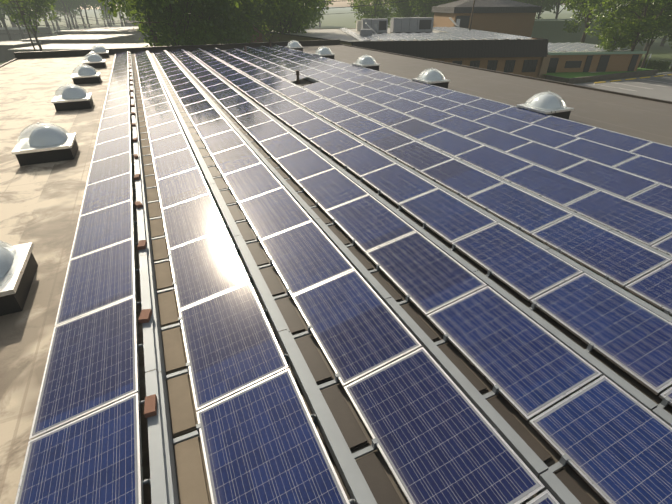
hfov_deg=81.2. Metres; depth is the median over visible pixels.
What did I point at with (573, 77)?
lawn
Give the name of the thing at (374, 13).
tree
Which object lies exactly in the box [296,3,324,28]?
tree
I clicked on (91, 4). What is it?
tree
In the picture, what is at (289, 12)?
tree
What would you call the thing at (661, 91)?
parking lot
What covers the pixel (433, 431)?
solar array
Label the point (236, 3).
tree
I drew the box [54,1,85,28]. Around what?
tree
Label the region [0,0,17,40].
tree
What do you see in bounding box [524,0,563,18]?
tree
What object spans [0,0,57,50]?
tree
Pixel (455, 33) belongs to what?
roof
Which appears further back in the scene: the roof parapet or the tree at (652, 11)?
the tree at (652, 11)
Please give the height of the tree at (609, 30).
7.016 m
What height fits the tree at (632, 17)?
8.018 m
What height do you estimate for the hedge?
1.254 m
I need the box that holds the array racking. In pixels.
[128,45,671,503]
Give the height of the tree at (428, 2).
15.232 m
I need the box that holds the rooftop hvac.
[356,17,433,36]
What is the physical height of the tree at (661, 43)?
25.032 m
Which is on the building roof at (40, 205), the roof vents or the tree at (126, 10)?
the roof vents
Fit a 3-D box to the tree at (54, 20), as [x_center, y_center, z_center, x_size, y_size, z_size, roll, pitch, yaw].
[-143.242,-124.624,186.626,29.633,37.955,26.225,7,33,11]
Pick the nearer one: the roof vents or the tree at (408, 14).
the roof vents
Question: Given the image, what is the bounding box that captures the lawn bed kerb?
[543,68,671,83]
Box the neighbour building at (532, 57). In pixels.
[249,25,646,78]
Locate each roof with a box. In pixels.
[0,45,671,503]
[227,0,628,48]
[341,27,629,51]
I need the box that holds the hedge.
[638,59,671,70]
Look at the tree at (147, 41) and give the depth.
52.92 m
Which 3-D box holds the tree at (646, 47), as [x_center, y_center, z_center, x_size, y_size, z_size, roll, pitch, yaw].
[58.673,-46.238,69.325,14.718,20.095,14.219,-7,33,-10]
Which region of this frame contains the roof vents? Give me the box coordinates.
[244,41,300,83]
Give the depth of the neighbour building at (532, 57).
49.15 m
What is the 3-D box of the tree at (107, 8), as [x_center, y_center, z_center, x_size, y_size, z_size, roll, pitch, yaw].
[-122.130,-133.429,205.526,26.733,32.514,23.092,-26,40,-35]
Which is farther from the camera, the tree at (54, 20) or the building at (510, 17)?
the tree at (54, 20)
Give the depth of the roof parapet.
33.48 m
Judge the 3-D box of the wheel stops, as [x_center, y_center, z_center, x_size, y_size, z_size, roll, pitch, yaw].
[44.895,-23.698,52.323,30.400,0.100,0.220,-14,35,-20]
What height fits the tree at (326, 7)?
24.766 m
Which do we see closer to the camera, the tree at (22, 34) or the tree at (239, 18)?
the tree at (239, 18)
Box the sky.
[77,0,629,8]
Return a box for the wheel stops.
[594,74,671,83]
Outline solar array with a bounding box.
[15,45,671,503]
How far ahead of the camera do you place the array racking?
4.78 m
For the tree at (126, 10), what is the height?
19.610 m
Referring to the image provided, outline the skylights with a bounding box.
[0,40,573,315]
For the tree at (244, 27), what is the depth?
63.07 m
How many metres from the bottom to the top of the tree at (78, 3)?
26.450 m
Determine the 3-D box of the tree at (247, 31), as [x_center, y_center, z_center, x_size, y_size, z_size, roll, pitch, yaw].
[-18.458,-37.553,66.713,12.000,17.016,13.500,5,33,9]
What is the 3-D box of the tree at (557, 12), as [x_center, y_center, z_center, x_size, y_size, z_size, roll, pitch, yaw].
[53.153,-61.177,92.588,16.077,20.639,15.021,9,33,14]
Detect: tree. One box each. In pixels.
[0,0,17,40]
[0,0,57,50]
[8,0,28,38]
[42,3,60,35]
[50,0,79,29]
[54,0,85,28]
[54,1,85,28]
[79,0,101,27]
[82,0,93,27]
[86,2,112,26]
[88,0,117,25]
[90,0,132,25]
[92,1,110,25]
[97,0,232,46]
[103,7,123,25]
[115,0,158,35]
[127,0,267,44]
[130,0,235,45]
[142,0,244,45]
[186,1,254,43]
[216,0,258,43]
[218,0,269,43]
[236,0,318,41]
[251,0,330,40]
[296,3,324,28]
[306,0,333,24]
[347,0,402,22]
[368,0,399,26]
[385,0,433,17]
[390,0,432,17]
[407,0,439,16]
[421,0,458,12]
[515,0,549,18]
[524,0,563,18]
[539,0,563,18]
[560,0,625,42]
[562,0,618,42]
[582,0,671,50]
[595,14,638,51]
[609,9,647,47]
[622,0,671,47]
[630,1,671,67]
[637,4,671,50]
[660,26,671,69]
[660,30,668,45]
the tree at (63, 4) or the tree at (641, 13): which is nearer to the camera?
the tree at (641, 13)
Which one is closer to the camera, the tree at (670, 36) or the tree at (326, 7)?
the tree at (670, 36)
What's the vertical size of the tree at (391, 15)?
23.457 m
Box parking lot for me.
[575,73,671,100]
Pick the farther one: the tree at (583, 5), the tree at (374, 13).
the tree at (374, 13)
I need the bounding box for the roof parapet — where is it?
[0,39,671,103]
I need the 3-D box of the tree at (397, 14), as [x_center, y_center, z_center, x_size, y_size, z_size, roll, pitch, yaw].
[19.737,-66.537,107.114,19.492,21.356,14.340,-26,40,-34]
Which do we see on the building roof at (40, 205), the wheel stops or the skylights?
the skylights
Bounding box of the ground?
[0,5,671,83]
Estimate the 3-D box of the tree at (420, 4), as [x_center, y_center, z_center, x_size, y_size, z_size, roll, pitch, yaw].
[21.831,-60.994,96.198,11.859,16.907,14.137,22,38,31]
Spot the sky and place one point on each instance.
(341, 3)
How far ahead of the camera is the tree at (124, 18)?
205.87 m
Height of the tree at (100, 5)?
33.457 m
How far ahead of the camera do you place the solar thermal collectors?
58.84 m
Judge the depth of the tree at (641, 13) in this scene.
61.06 m
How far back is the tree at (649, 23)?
49.60 m
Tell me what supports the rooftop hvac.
on the neighbour building at (532, 57)
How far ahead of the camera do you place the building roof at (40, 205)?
8.45 m
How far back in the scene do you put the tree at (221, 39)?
50.39 m
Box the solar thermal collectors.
[365,18,460,33]
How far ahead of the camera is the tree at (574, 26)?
74.81 m

